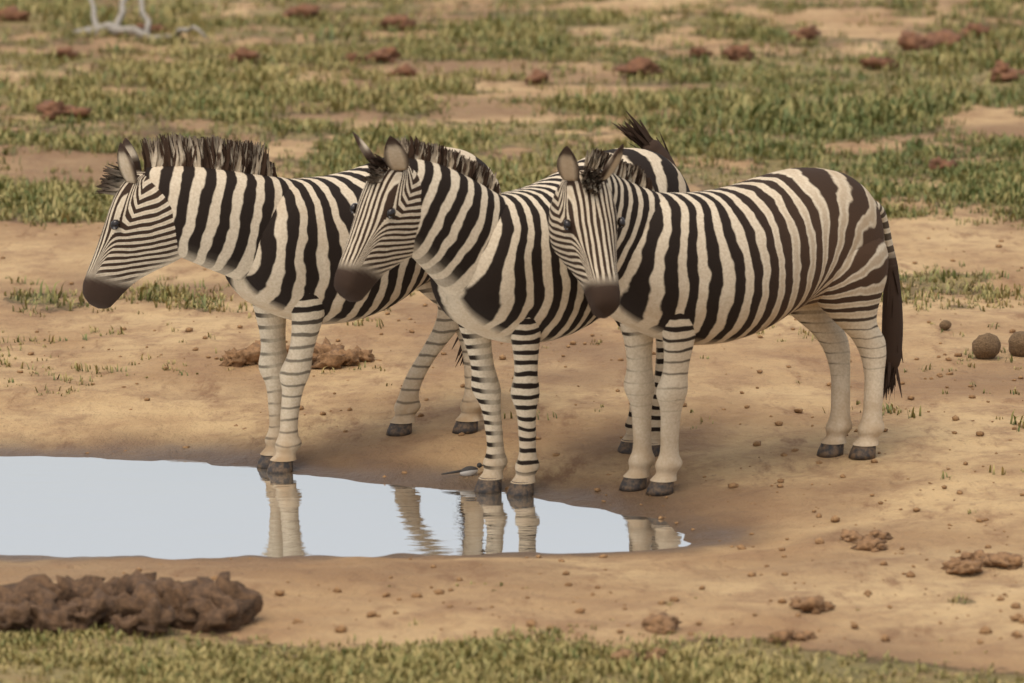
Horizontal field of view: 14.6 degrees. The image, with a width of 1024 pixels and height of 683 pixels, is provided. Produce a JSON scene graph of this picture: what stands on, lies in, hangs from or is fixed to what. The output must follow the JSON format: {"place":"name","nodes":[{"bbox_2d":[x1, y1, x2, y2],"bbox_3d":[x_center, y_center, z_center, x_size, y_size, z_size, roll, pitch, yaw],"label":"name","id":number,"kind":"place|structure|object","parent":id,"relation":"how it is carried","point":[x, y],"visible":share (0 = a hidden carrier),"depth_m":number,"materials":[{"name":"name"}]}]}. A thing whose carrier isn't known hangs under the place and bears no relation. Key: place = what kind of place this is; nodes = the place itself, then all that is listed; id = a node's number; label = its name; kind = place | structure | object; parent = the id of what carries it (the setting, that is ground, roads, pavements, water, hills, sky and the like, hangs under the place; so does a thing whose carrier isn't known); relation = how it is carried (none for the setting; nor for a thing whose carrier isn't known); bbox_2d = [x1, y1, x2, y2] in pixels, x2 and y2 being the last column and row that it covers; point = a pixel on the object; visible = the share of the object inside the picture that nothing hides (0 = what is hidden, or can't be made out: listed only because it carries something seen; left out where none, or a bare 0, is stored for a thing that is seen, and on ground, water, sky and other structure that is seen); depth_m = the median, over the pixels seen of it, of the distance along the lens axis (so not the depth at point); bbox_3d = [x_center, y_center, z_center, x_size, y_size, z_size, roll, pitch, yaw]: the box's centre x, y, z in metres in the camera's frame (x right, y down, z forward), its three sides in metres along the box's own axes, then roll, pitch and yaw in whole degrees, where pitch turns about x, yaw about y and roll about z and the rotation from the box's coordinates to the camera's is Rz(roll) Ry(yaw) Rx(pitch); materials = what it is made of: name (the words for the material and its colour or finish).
{"place":"outdoors","nodes":[
{"label":"outdoors","id":0,"kind":"place"},
{"bbox_2d":[0,456,690,559],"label":"water","id":1,"kind":"structure","parent":0,"point":[101,507],"depth_m":15.97,"materials":[{"name":"liquid"}]},
{"bbox_2d":[0,0,1023,682],"bbox_3d":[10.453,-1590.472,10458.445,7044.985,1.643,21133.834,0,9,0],"label":"ground","id":2,"kind":"structure","parent":0,"point":[202,406],"depth_m":17.51,"materials":[{"name":"brown soil"}]},
{"bbox_2d":[0,569,262,638],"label":"mud pile","id":3,"kind":"object","parent":2,"relation":"on","point":[138,601],"visible":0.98,"depth_m":13.26,"materials":[{"name":"brown soil"}]},
{"bbox_2d":[73,0,207,40],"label":"dead branch","id":4,"kind":"object","parent":2,"relation":"on","point":[115,28],"visible":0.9,"depth_m":36.00,"materials":[{"name":"grey wood"}]},
{"bbox_2d":[83,132,501,473],"bbox_3d":[-0.776,-0.197,17.013,2.144,1.470,0.631,-7,11,-38],"label":"zebra","id":5,"kind":"object","parent":2,"relation":"on","point":[256,231],"visible":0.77,"depth_m":16.58,"materials":[{"name":"multicoloured"}]},
{"bbox_2d":[219,337,374,368],"bbox_3d":[-1.012,0.063,18.910,0.732,0.161,0.403,0,9,0],"label":"mud pile","id":6,"kind":"object","parent":2,"relation":"on","point":[327,353],"visible":0.74,"depth_m":18.78,"materials":[{"name":"brown soil"}]},
{"bbox_2d":[441,462,482,475],"bbox_3d":[-0.201,0.554,16.706,0.188,0.101,0.037,0,9,0],"label":"bird","id":7,"kind":"object","parent":2,"relation":"on","point":[469,470],"visible":0.91,"depth_m":16.69,"materials":[{"name":"grey"}]},
{"bbox_2d":[334,111,689,496],"bbox_3d":[0.108,-0.143,16.402,0.618,1.547,2.146,7,11,39],"label":"zebra","id":8,"kind":"object","parent":2,"relation":"on","point":[470,238],"visible":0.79,"depth_m":15.96,"materials":[{"name":"multicoloured"}]},
{"bbox_2d":[0,3,1023,170],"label":"lumps","id":9,"kind":"object","parent":2,"relation":"on","point":[907,40],"visible":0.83,"depth_m":33.32,"materials":[{"name":"red soil"}]},
{"bbox_2d":[0,227,1023,646],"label":"pebbles","id":10,"kind":"object","parent":2,"relation":"on","point":[740,547],"visible":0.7,"depth_m":15.11,"materials":[{"name":"brown stone"}]},
{"bbox_2d":[0,0,1023,682],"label":"grass tufts","id":11,"kind":"object","parent":2,"relation":"on","point":[772,108],"visible":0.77,"depth_m":28.76,"materials":[{"name":"green plant"}]},
{"bbox_2d":[548,144,902,495],"bbox_3d":[0.845,-0.133,16.266,0.657,1.496,2.065,8,12,44],"label":"zebra","id":12,"kind":"object","parent":2,"relation":"on","point":[682,274],"visible":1,"depth_m":16.09,"materials":[{"name":"multicoloured"}]},
{"bbox_2d":[611,529,1023,661],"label":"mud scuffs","id":13,"kind":"object","parent":2,"relation":"on","point":[970,563],"visible":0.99,"depth_m":14.15,"materials":[{"name":"brown soil"}]},
{"bbox_2d":[939,320,1023,358],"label":"dung balls","id":14,"kind":"object","parent":2,"relation":"on","point":[986,346],"visible":1,"depth_m":18.85}
]}

